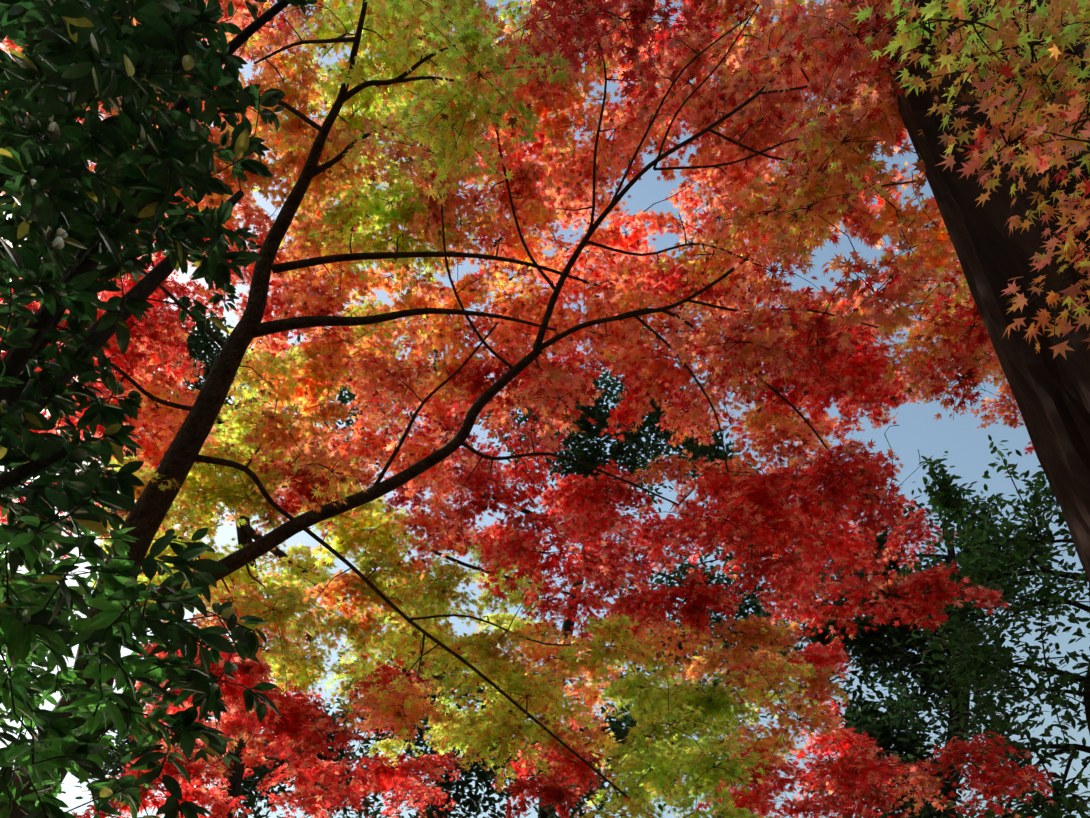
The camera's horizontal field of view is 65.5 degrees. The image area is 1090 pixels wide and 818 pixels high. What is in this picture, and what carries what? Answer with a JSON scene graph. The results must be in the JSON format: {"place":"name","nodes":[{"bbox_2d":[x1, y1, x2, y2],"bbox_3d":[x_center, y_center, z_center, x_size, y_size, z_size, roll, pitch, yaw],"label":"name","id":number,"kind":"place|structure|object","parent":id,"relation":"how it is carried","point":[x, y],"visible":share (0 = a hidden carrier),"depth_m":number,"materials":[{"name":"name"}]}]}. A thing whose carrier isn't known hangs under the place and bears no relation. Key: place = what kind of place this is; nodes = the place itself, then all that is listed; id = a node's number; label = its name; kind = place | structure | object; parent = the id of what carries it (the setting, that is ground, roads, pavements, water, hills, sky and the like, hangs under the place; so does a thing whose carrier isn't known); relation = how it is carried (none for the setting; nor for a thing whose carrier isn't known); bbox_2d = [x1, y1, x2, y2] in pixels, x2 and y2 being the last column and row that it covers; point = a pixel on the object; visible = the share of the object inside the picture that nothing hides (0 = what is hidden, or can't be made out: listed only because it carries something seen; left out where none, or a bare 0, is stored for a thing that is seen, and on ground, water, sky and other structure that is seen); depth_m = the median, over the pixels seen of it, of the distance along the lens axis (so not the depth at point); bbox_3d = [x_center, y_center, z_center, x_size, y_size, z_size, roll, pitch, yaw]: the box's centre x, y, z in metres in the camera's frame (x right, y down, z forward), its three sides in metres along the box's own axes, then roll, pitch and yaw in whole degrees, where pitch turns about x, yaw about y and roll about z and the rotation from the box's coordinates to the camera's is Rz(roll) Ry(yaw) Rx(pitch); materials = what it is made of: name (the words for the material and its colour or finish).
{"place":"outdoors","nodes":[
{"label":"outdoors","id":0,"kind":"place"},
{"bbox_2d":[0,0,1089,817],"label":"sky","id":1,"kind":"structure","parent":0,"point":[967,445],"materials":[{"name":"blue"}]},
{"label":"ground","id":2,"kind":"structure","parent":0,"visible":0},
{"bbox_2d":[0,0,317,817],"bbox_3d":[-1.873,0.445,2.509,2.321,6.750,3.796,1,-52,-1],"label":"evergreen tree","id":3,"kind":"object","parent":2,"relation":"on","point":[74,220],"visible":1,"depth_m":2.50,"materials":[{"name":"green plant"}]},
{"bbox_2d":[75,304,863,817],"bbox_3d":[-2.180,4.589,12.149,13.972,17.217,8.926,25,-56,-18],"label":"oak tree","id":4,"kind":"object","parent":2,"relation":"on","point":[591,450],"visible":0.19,"depth_m":14.34,"materials":[{"name":"green plant"}]},
{"bbox_2d":[0,0,1041,817],"bbox_3d":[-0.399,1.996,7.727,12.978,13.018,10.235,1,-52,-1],"label":"maple tree","id":5,"kind":"object","parent":2,"relation":"on","point":[302,570],"visible":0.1,"depth_m":8.76,"materials":[{"name":"red plant"}]},
{"bbox_2d":[0,0,1089,817],"bbox_3d":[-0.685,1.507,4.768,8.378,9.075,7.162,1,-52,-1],"label":"maple tree","id":6,"kind":"object","parent":2,"relation":"on","point":[814,352],"visible":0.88,"depth_m":5.42,"materials":[{"name":"red plant"}]},
{"bbox_2d":[740,484,1085,817],"bbox_3d":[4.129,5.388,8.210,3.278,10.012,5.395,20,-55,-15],"label":"oak tree","id":7,"kind":"object","parent":2,"relation":"on","point":[871,648],"visible":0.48,"depth_m":9.93,"materials":[{"name":"green plant"}]},
{"bbox_2d":[851,0,1089,359],"bbox_3d":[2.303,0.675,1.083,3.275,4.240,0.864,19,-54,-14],"label":"maple tree","id":8,"kind":"object","parent":2,"relation":"on","point":[1043,119],"visible":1,"depth_m":2.13,"materials":[{"name":"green plant"}]},
{"bbox_2d":[860,0,1089,580],"bbox_3d":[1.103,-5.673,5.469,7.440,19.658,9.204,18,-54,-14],"label":"cedar tree","id":9,"kind":"object","parent":2,"relation":"on","point":[1051,395],"visible":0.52,"depth_m":2.51,"materials":[{"name":"bark"},{"name":"maple leaf"}]},
{"bbox_2d":[889,434,1089,817],"bbox_3d":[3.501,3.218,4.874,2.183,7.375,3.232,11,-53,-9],"label":"walnut tree","id":10,"kind":"object","parent":2,"relation":"on","point":[943,499],"visible":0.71,"depth_m":6.14,"materials":[{"name":"green plant"}]}
]}

